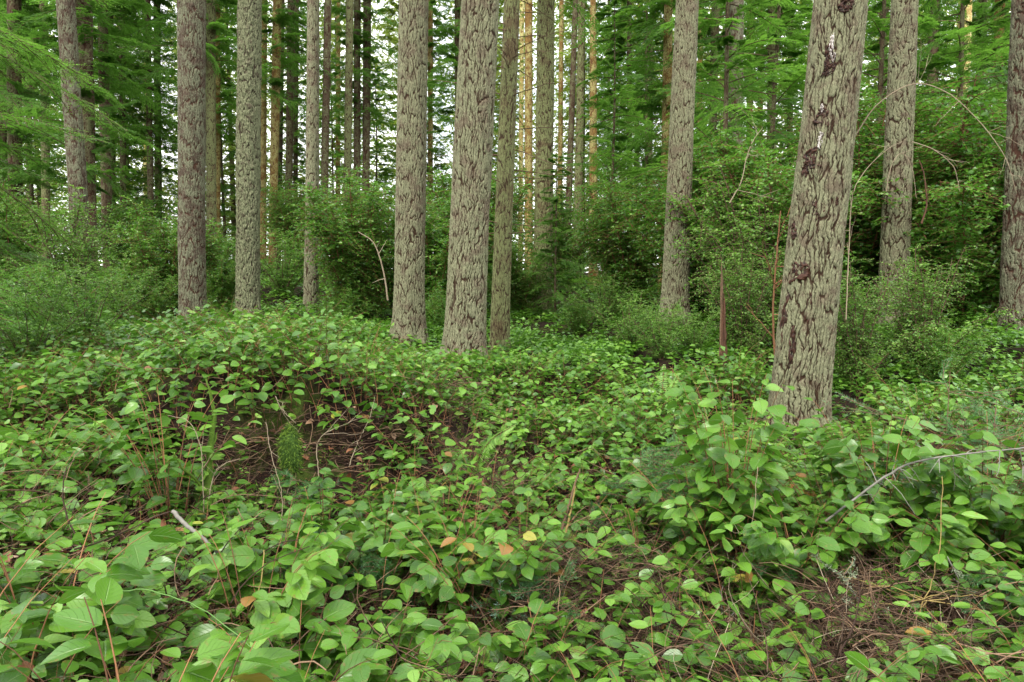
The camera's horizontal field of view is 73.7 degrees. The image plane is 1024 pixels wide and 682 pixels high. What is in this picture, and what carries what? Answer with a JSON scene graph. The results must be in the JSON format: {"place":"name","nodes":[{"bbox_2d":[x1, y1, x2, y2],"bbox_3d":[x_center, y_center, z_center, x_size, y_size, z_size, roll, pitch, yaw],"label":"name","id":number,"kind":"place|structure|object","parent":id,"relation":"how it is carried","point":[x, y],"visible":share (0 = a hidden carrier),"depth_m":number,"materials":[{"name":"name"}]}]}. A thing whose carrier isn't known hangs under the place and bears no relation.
{"place":"outdoors","nodes":[
{"label":"outdoors","id":0,"kind":"place"},
{"bbox_2d":[0,267,1023,681],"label":"forest floor","id":1,"kind":"structure","parent":0,"point":[314,437],"depth_m":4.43,"materials":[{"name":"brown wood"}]},
{"bbox_2d":[0,173,68,278],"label":"leafy shrub","id":2,"kind":"object","parent":1,"relation":"on","point":[7,215],"visible":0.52,"depth_m":19.62,"materials":[{"name":"green plant"}]},
{"bbox_2d":[0,0,105,276],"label":"conifer tree","id":3,"kind":"object","parent":1,"relation":"on","point":[14,13],"visible":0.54,"depth_m":21.82,"materials":[{"name":"green plant"}]},
{"bbox_2d":[0,271,107,368],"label":"huckleberry shrub","id":4,"kind":"object","parent":1,"relation":"on","point":[14,337],"visible":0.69,"depth_m":6.26,"materials":[{"name":"green plant"}]},
{"bbox_2d":[0,257,118,325],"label":"leafy shrub","id":5,"kind":"object","parent":1,"relation":"on","point":[34,269],"visible":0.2,"depth_m":10.75,"materials":[{"name":"green plant"}]},
{"bbox_2d":[0,182,135,307],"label":"leafy shrub","id":6,"kind":"object","parent":1,"relation":"on","point":[87,244],"visible":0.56,"depth_m":13.48,"materials":[{"name":"green plant"}]},
{"bbox_2d":[0,0,147,337],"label":"hemlock tree","id":7,"kind":"object","parent":1,"relation":"on","point":[36,49],"visible":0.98,"depth_m":5.69,"materials":[{"name":"green plant"}]},
{"bbox_2d":[56,0,93,290],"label":"fir tree","id":8,"kind":"object","parent":1,"relation":"on","point":[69,53],"visible":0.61,"depth_m":16.68,"materials":[{"name":"grey plant"}]},
{"bbox_2d":[0,257,159,348],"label":"huckleberry shrub","id":9,"kind":"object","parent":1,"relation":"on","point":[91,320],"visible":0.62,"depth_m":7.10,"materials":[{"name":"green plant"}]},
{"bbox_2d":[0,0,177,270],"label":"fir tree","id":10,"kind":"object","parent":1,"relation":"on","point":[85,11],"visible":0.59,"depth_m":21.68,"materials":[{"name":"green plant"}]},
{"bbox_2d":[0,0,177,270],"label":"conifer tree","id":11,"kind":"object","parent":1,"relation":"on","point":[106,199],"visible":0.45,"depth_m":26.43,"materials":[{"name":"green plant"}]},
{"bbox_2d":[0,492,183,680],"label":"salal shrub","id":12,"kind":"object","parent":1,"relation":"on","point":[128,565],"visible":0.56,"depth_m":1.95,"materials":[{"name":"green plant"}]},
{"bbox_2d":[51,245,171,321],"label":"huckleberry shrub","id":13,"kind":"object","parent":1,"relation":"on","point":[109,267],"visible":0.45,"depth_m":12.75,"materials":[{"name":"green plant"}]},
{"bbox_2d":[62,0,177,250],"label":"conifer tree","id":14,"kind":"object","parent":1,"relation":"on","point":[122,157],"visible":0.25,"depth_m":36.94,"materials":[{"name":"green plant"}]},
{"bbox_2d":[66,183,177,278],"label":"leafy shrub","id":15,"kind":"object","parent":1,"relation":"on","point":[117,211],"visible":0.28,"depth_m":25.66,"materials":[{"name":"green plant"}]},
{"bbox_2d":[110,0,177,242],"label":"conifer tree","id":16,"kind":"object","parent":1,"relation":"on","point":[150,177],"visible":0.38,"depth_m":36.94,"materials":[{"name":"green plant"}]},
{"bbox_2d":[113,0,177,258],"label":"fir tree","id":17,"kind":"object","parent":1,"relation":"on","point":[158,164],"visible":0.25,"depth_m":39.26,"materials":[{"name":"green plant"}]},
{"bbox_2d":[114,262,177,323],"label":"holly bush","id":18,"kind":"object","parent":1,"relation":"on","point":[151,299],"visible":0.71,"depth_m":11.36,"materials":[{"name":"green plant"}]},
{"bbox_2d":[69,379,261,526],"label":"salal shrub","id":19,"kind":"object","parent":1,"relation":"on","point":[119,444],"visible":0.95,"depth_m":3.41,"materials":[{"name":"green plant"}]},
{"bbox_2d":[39,577,298,681],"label":"salal shrub","id":20,"kind":"object","parent":1,"relation":"on","point":[258,665],"visible":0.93,"depth_m":1.24,"materials":[{"name":"green plant"}]},
{"bbox_2d":[108,195,235,320],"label":"holly bush","id":21,"kind":"object","parent":1,"relation":"on","point":[168,260],"visible":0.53,"depth_m":13.16,"materials":[{"name":"green plant"}]},
{"bbox_2d":[177,0,206,319],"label":"fir tree","id":22,"kind":"object","parent":1,"relation":"on","point":[191,93],"visible":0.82,"depth_m":11.12,"materials":[{"name":"grey plant"}]},
{"bbox_2d":[107,0,305,270],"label":"fir tree","id":23,"kind":"object","parent":1,"relation":"on","point":[213,25],"visible":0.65,"depth_m":24.84,"materials":[{"name":"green plant"}]},
{"bbox_2d":[172,633,248,681],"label":"salal shrub","id":24,"kind":"object","parent":1,"relation":"on","point":[213,649],"visible":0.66,"depth_m":1.26,"materials":[{"name":"green plant"}]},
{"bbox_2d":[153,4,280,248],"bbox_3d":[-16.842,-16.849,38.709,5.846,26.532,5.597,0,5,0],"label":"conifer tree","id":25,"kind":"object","parent":1,"relation":"on","point":[220,127],"visible":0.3,"depth_m":39.06,"materials":[{"name":"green plant"}]},
{"bbox_2d":[206,237,235,308],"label":"leafy shrub","id":26,"kind":"object","parent":1,"relation":"on","point":[221,292],"visible":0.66,"depth_m":15.75,"materials":[{"name":"green plant"}]},
{"bbox_2d":[234,0,261,317],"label":"fir tree","id":27,"kind":"object","parent":1,"relation":"on","point":[248,152],"visible":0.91,"depth_m":11.56,"materials":[{"name":"grey plant"}]},
{"bbox_2d":[166,513,345,648],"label":"salal shrub","id":28,"kind":"object","parent":1,"relation":"on","point":[300,584],"visible":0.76,"depth_m":2.37,"materials":[{"name":"green plant"}]},
{"bbox_2d":[216,0,344,267],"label":"conifer tree","id":29,"kind":"object","parent":1,"relation":"on","point":[278,23],"visible":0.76,"depth_m":31.04,"materials":[{"name":"green plant"}]},
{"bbox_2d":[214,496,359,593],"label":"salal shrub","id":30,"kind":"object","parent":1,"relation":"on","point":[244,555],"visible":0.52,"depth_m":2.69,"materials":[{"name":"green plant"}]},
{"bbox_2d":[183,583,394,681],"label":"salal shrub","id":31,"kind":"object","parent":1,"relation":"on","point":[357,666],"visible":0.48,"depth_m":2.18,"materials":[{"name":"green plant"}]},
{"bbox_2d":[260,218,323,300],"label":"huckleberry shrub","id":32,"kind":"object","parent":1,"relation":"on","point":[286,282],"visible":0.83,"depth_m":18.75,"materials":[{"name":"green plant"}]},
{"bbox_2d":[260,170,338,275],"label":"leafy shrub","id":33,"kind":"object","parent":1,"relation":"on","point":[279,209],"visible":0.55,"depth_m":27.30,"materials":[{"name":"green plant"}]},
{"bbox_2d":[266,0,334,219],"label":"conifer tree","id":34,"kind":"object","parent":1,"relation":"on","point":[298,152],"visible":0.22,"depth_m":44.42,"materials":[{"name":"green plant"}]},
{"bbox_2d":[302,0,319,311],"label":"fir tree","id":35,"kind":"object","parent":1,"relation":"on","point":[310,288],"visible":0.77,"depth_m":15.54,"materials":[{"name":"grey plant"}]},
{"bbox_2d":[284,462,355,531],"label":"salal shrub","id":36,"kind":"object","parent":1,"relation":"on","point":[327,483],"visible":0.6,"depth_m":3.07,"materials":[{"name":"green plant"}]},
{"bbox_2d":[319,0,330,267],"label":"conifer tree","id":37,"kind":"object","parent":1,"relation":"on","point":[326,96],"visible":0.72,"depth_m":31.04,"materials":[{"name":"grey plant"}]},
{"bbox_2d":[294,0,397,194],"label":"conifer tree","id":38,"kind":"object","parent":1,"relation":"on","point":[358,70],"visible":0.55,"depth_m":33.73,"materials":[{"name":"green plant"}]},
{"bbox_2d":[343,0,353,232],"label":"fir tree","id":39,"kind":"object","parent":1,"relation":"on","point":[348,89],"visible":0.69,"depth_m":31.01,"materials":[{"name":"grey plant"}]},
{"bbox_2d":[280,160,427,322],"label":"bush","id":40,"kind":"object","parent":1,"relation":"on","point":[358,274],"visible":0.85,"depth_m":12.41,"materials":[{"name":"green plant"}]},
{"bbox_2d":[353,0,383,194],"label":"conifer tree","id":41,"kind":"object","parent":1,"relation":"on","point":[366,128],"visible":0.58,"depth_m":33.91,"materials":[{"name":"brown plant"}]},
{"bbox_2d":[336,471,439,582],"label":"salal shrub","id":42,"kind":"object","parent":1,"relation":"on","point":[363,526],"visible":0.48,"depth_m":3.07,"materials":[{"name":"green plant"}]},
{"bbox_2d":[308,603,469,681],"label":"salal shrub","id":43,"kind":"object","parent":1,"relation":"on","point":[428,625],"visible":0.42,"depth_m":2.31,"materials":[{"name":"green plant"}]},
{"bbox_2d":[353,0,451,238],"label":"distant conifer","id":44,"kind":"object","parent":1,"relation":"on","point":[391,38],"visible":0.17,"depth_m":44.96,"materials":[{"name":"green plant"}]},
{"bbox_2d":[386,0,429,346],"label":"fir tree","id":45,"kind":"object","parent":1,"relation":"on","point":[408,314],"visible":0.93,"depth_m":9.21,"materials":[{"name":"grey plant"}]},
{"bbox_2d":[378,0,454,211],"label":"conifer tree","id":46,"kind":"object","parent":1,"relation":"on","point":[432,58],"visible":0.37,"depth_m":38.80,"materials":[{"name":"green plant"}]},
{"bbox_2d":[373,189,494,316],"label":"bush","id":47,"kind":"object","parent":1,"relation":"on","point":[436,261],"visible":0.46,"depth_m":12.04,"materials":[{"name":"green plant"}]},
{"bbox_2d":[380,478,517,558],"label":"salal shrub","id":48,"kind":"object","parent":1,"relation":"on","point":[485,525],"visible":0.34,"depth_m":3.35,"materials":[{"name":"green plant"}]},
{"bbox_2d":[378,511,548,637],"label":"salal shrub","id":49,"kind":"object","parent":1,"relation":"on","point":[390,549],"visible":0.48,"depth_m":2.85,"materials":[{"name":"green plant"}]},
{"bbox_2d":[427,0,501,154],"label":"conifer tree","id":50,"kind":"object","parent":1,"relation":"on","point":[448,29],"visible":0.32,"depth_m":35.04,"materials":[{"name":"green plant"}]},
{"bbox_2d":[439,0,498,369],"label":"fir tree","id":51,"kind":"object","parent":1,"relation":"on","point":[465,312],"visible":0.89,"depth_m":7.45,"materials":[{"name":"grey plant"}]},
{"bbox_2d":[426,147,534,305],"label":"holly bush","id":52,"kind":"object","parent":1,"relation":"on","point":[440,178],"visible":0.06,"depth_m":15.35,"materials":[{"name":"green plant"}]},
{"bbox_2d":[422,0,590,354],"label":"fir tree","id":53,"kind":"object","parent":1,"relation":"on","point":[501,282],"visible":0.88,"depth_m":8.66,"materials":[{"name":"grey plant"}]},
{"bbox_2d":[1,360,1013,681],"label":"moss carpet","id":54,"kind":"object","parent":1,"relation":"on","point":[125,660],"visible":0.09,"depth_m":4.04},
{"bbox_2d":[0,259,1023,681],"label":"salal ground cover","id":55,"kind":"object","parent":1,"relation":"on","point":[274,339],"visible":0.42,"depth_m":3.64,"materials":[{"name":"green plant"}]},
{"bbox_2d":[0,340,1023,681],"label":"seedlings","id":56,"kind":"object","parent":1,"relation":"on","point":[188,622],"visible":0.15,"depth_m":2.86,"materials":[{"name":"green plant"}]},
{"bbox_2d":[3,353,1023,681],"bbox_3d":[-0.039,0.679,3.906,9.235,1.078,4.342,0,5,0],"label":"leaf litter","id":57,"kind":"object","parent":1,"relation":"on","point":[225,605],"visible":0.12,"depth_m":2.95,"materials":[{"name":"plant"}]},
{"bbox_2d":[22,0,1009,271],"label":"woodland","id":58,"kind":"object","parent":1,"relation":"on","point":[394,106],"visible":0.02,"depth_m":53.76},
{"bbox_2d":[515,0,536,285],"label":"conifer tree","id":59,"kind":"object","parent":1,"relation":"on","point":[529,102],"visible":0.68,"depth_m":28.67,"materials":[{"name":"brown plant"}]},
{"bbox_2d":[487,228,574,317],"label":"bush","id":60,"kind":"object","parent":1,"relation":"on","point":[520,296],"visible":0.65,"depth_m":14.23,"materials":[{"name":"green plant"}]},
{"bbox_2d":[520,124,592,322],"bbox_3d":[0.929,-2.190,13.401,1.464,4.013,1.203,-1,5,-11],"label":"young hemlock","id":61,"kind":"object","parent":1,"relation":"on","point":[547,251],"visible":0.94,"depth_m":13.34,"materials":[{"name":"green plant"}]},
{"bbox_2d":[512,188,606,292],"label":"leafy shrub","id":62,"kind":"object","parent":1,"relation":"on","point":[573,252],"visible":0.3,"depth_m":23.40,"materials":[{"name":"green plant"}]},
{"bbox_2d":[496,591,625,681],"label":"salal shrub","id":63,"kind":"object","parent":1,"relation":"on","point":[610,632],"visible":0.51,"depth_m":2.45,"materials":[{"name":"green plant"}]},
{"bbox_2d":[531,0,618,314],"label":"fir tree","id":64,"kind":"object","parent":1,"relation":"on","point":[546,25],"visible":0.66,"depth_m":14.98,"materials":[{"name":"grey plant"}]},
{"bbox_2d":[571,0,584,286],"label":"fir tree","id":65,"kind":"object","parent":1,"relation":"on","point":[579,144],"visible":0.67,"depth_m":25.18,"materials":[{"name":"grey plant"}]},
{"bbox_2d":[533,0,624,272],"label":"distant conifer","id":66,"kind":"object","parent":1,"relation":"on","point":[566,61],"visible":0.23,"depth_m":42.67,"materials":[{"name":"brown plant"}]},
{"bbox_2d":[556,0,660,299],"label":"young hemlock","id":67,"kind":"object","parent":1,"relation":"on","point":[622,139],"visible":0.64,"depth_m":16.49,"materials":[{"name":"green plant"}]},
{"bbox_2d":[564,162,667,315],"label":"leafy shrub","id":68,"kind":"object","parent":1,"relation":"on","point":[610,252],"visible":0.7,"depth_m":13.71,"materials":[{"name":"green plant"}]},
{"bbox_2d":[569,0,675,242],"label":"conifer tree","id":69,"kind":"object","parent":1,"relation":"on","point":[621,41],"visible":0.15,"depth_m":29.80,"materials":[{"name":"green plant"}]},
{"bbox_2d":[563,501,699,581],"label":"salal shrub","id":70,"kind":"object","parent":1,"relation":"on","point":[637,534],"visible":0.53,"depth_m":3.37,"materials":[{"name":"green plant"}]},
{"bbox_2d":[584,0,708,275],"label":"young hemlock","id":71,"kind":"object","parent":1,"relation":"on","point":[631,14],"visible":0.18,"depth_m":28.03,"materials":[{"name":"green plant"}]},
{"bbox_2d":[576,0,735,291],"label":"conifer tree","id":72,"kind":"object","parent":1,"relation":"on","point":[653,104],"visible":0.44,"depth_m":21.87,"materials":[{"name":"green plant"}]},
{"bbox_2d":[614,297,699,359],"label":"huckleberry shrub","id":73,"kind":"object","parent":1,"relation":"on","point":[658,343],"visible":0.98,"depth_m":7.61,"materials":[{"name":"green plant"}]},
{"bbox_2d":[658,0,698,327],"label":"fir tree","id":74,"kind":"object","parent":1,"relation":"on","point":[675,279],"visible":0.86,"depth_m":10.33,"materials":[{"name":"grey plant"}]},
{"bbox_2d":[596,141,792,322],"bbox_3d":[3.479,-1.747,11.569,3.956,3.316,3.002,0,5,-3],"label":"leafy shrub","id":75,"kind":"object","parent":1,"relation":"on","point":[640,231],"visible":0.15,"depth_m":11.91,"materials":[{"name":"green plant"}]},
{"bbox_2d":[619,453,772,575],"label":"salal shrub","id":76,"kind":"object","parent":1,"relation":"on","point":[676,523],"visible":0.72,"depth_m":3.24,"materials":[{"name":"green plant"}]},
{"bbox_2d":[633,0,787,199],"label":"fir tree","id":77,"kind":"object","parent":1,"relation":"on","point":[715,13],"visible":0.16,"depth_m":26.89,"materials":[{"name":"green plant"}]},
{"bbox_2d":[614,0,844,296],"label":"young hemlock","id":78,"kind":"object","parent":1,"relation":"on","point":[725,38],"visible":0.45,"depth_m":12.59,"materials":[{"name":"green plant"}]},
{"bbox_2d":[655,367,812,572],"bbox_3d":[1.067,0.663,3.279,0.573,1.100,0.680,-5,7,-45],"label":"salal shrub","id":79,"kind":"object","parent":1,"relation":"on","point":[720,457],"visible":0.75,"depth_m":3.22,"materials":[{"name":"green plant"}]},
{"bbox_2d":[688,233,786,369],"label":"leafy shrub","id":80,"kind":"object","parent":1,"relation":"on","point":[740,326],"visible":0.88,"depth_m":8.21,"materials":[{"name":"green plant"}]},
{"bbox_2d":[610,119,879,323],"bbox_3d":[3.617,-1.768,10.564,3.956,3.316,3.002,-1,5,-6],"label":"leafy shrub","id":81,"kind":"object","parent":1,"relation":"on","point":[707,154],"visible":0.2,"depth_m":10.42,"materials":[{"name":"green plant"}]},
{"bbox_2d":[658,159,847,358],"bbox_3d":[3.322,-1.085,9.371,2.886,2.750,2.303,-2,5,-23],"label":"leafy shrub","id":82,"kind":"object","parent":1,"relation":"on","point":[718,232],"visible":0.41,"depth_m":9.11,"materials":[{"name":"green plant"}]},
{"bbox_2d":[699,0,812,180],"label":"fir tree","id":83,"kind":"object","parent":1,"relation":"on","point":[783,46],"visible":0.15,"depth_m":28.45,"materials":[{"name":"green plant"}]},
{"bbox_2d":[657,0,874,290],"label":"young hemlock","id":84,"kind":"object","parent":1,"relation":"on","point":[797,80],"visible":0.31,"depth_m":15.45,"materials":[{"name":"green plant"}]},
{"bbox_2d":[683,128,877,332],"bbox_3d":[3.748,-1.345,9.865,2.658,3.410,2.591,2,5,19],"label":"holly bush","id":85,"kind":"object","parent":1,"relation":"on","point":[785,175],"visible":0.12,"depth_m":9.57,"materials":[{"name":"green plant"}]},
{"bbox_2d":[710,477,920,590],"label":"salal shrub","id":86,"kind":"object","parent":1,"relation":"on","point":[758,539],"visible":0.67,"depth_m":2.94,"materials":[{"name":"green plant"}]},
{"bbox_2d":[763,0,868,445],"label":"fir tree","id":87,"kind":"object","parent":1,"relation":"on","point":[804,354],"visible":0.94,"depth_m":5.56,"materials":[{"name":"grey plant"}]},
{"bbox_2d":[769,65,980,311],"bbox_3d":[6.620,-2.437,13.055,3.866,4.960,3.769,-4,6,-39],"label":"holly bush","id":88,"kind":"object","parent":1,"relation":"on","point":[865,235],"visible":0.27,"depth_m":12.34,"materials":[{"name":"green plant"}]},
{"bbox_2d":[788,0,981,282],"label":"young hemlock","id":89,"kind":"object","parent":1,"relation":"on","point":[881,31],"visible":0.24,"depth_m":14.23,"materials":[{"name":"green plant"}]},
{"bbox_2d":[833,257,952,390],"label":"leafy shrub","id":90,"kind":"object","parent":1,"relation":"on","point":[850,335],"visible":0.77,"depth_m":7.40,"materials":[{"name":"green plant"}]},
{"bbox_2d":[875,0,918,328],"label":"fir tree","id":91,"kind":"object","parent":1,"relation":"on","point":[895,243],"visible":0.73,"depth_m":10.82,"materials":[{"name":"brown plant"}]},
{"bbox_2d":[785,397,1023,562],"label":"salal shrub","id":92,"kind":"object","parent":1,"relation":"on","point":[838,450],"visible":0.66,"depth_m":3.26,"materials":[{"name":"green plant"}]},
{"bbox_2d":[830,487,987,590],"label":"salal shrub","id":93,"kind":"object","parent":1,"relation":"on","point":[921,545],"visible":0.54,"depth_m":2.84,"materials":[{"name":"green plant"}]},
{"bbox_2d":[815,354,1023,560],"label":"fir seedling","id":94,"kind":"object","parent":1,"relation":"on","point":[948,427],"visible":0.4,"depth_m":3.56,"materials":[{"name":"green plant"}]},
{"bbox_2d":[850,135,1010,332],"bbox_3d":[7.161,-1.810,11.264,3.348,3.698,4.412,2,6,25],"label":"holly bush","id":95,"kind":"object","parent":1,"relation":"on","point":[972,229],"visible":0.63,"depth_m":10.81,"materials":[{"name":"green plant"}]},
{"bbox_2d":[856,63,1007,302],"bbox_3d":[8.209,-2.506,12.490,3.769,4.960,3.866,-1,5,-11],"label":"holly bush","id":96,"kind":"object","parent":1,"relation":"on","point":[969,122],"visible":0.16,"depth_m":11.43,"materials":[{"name":"green plant"}]},
{"bbox_2d":[856,0,1010,188],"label":"young hemlock","id":97,"kind":"object","parent":1,"relation":"on","point":[952,32],"visible":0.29,"depth_m":13.41,"materials":[{"name":"green plant"}]},
{"bbox_2d":[861,0,1006,155],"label":"conifer tree","id":98,"kind":"object","parent":1,"relation":"on","point":[928,41],"visible":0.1,"depth_m":25.73,"materials":[{"name":"green plant"}]},
{"bbox_2d":[856,243,1023,376],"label":"leafy shrub","id":99,"kind":"object","parent":1,"relation":"on","point":[918,316],"visible":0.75,"depth_m":8.22,"materials":[{"name":"green plant"}]},
{"bbox_2d":[889,320,990,387],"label":"leafy shrub","id":100,"kind":"object","parent":1,"relation":"on","point":[944,350],"visible":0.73,"depth_m":7.51,"materials":[{"name":"green plant"}]},
{"bbox_2d":[882,415,1023,569],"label":"salal shrub","id":101,"kind":"object","parent":1,"relation":"on","point":[993,513],"visible":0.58,"depth_m":3.00,"materials":[{"name":"green plant"}]},
{"bbox_2d":[933,115,1006,320],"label":"holly bush","id":102,"kind":"object","parent":1,"relation":"on","point":[994,235],"visible":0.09,"depth_m":10.72,"materials":[{"name":"green plant"}]},
{"bbox_2d":[990,0,1023,345],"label":"fir tree","id":103,"kind":"object","parent":1,"relation":"on","point":[1011,294],"visible":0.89,"depth_m":9.51,"materials":[{"name":"grey plant"}]},
{"bbox_2d":[24,0,1010,272],"label":"sky","id":104,"kind":"structure","parent":0,"point":[448,128],"materials":[{"name":"white"}]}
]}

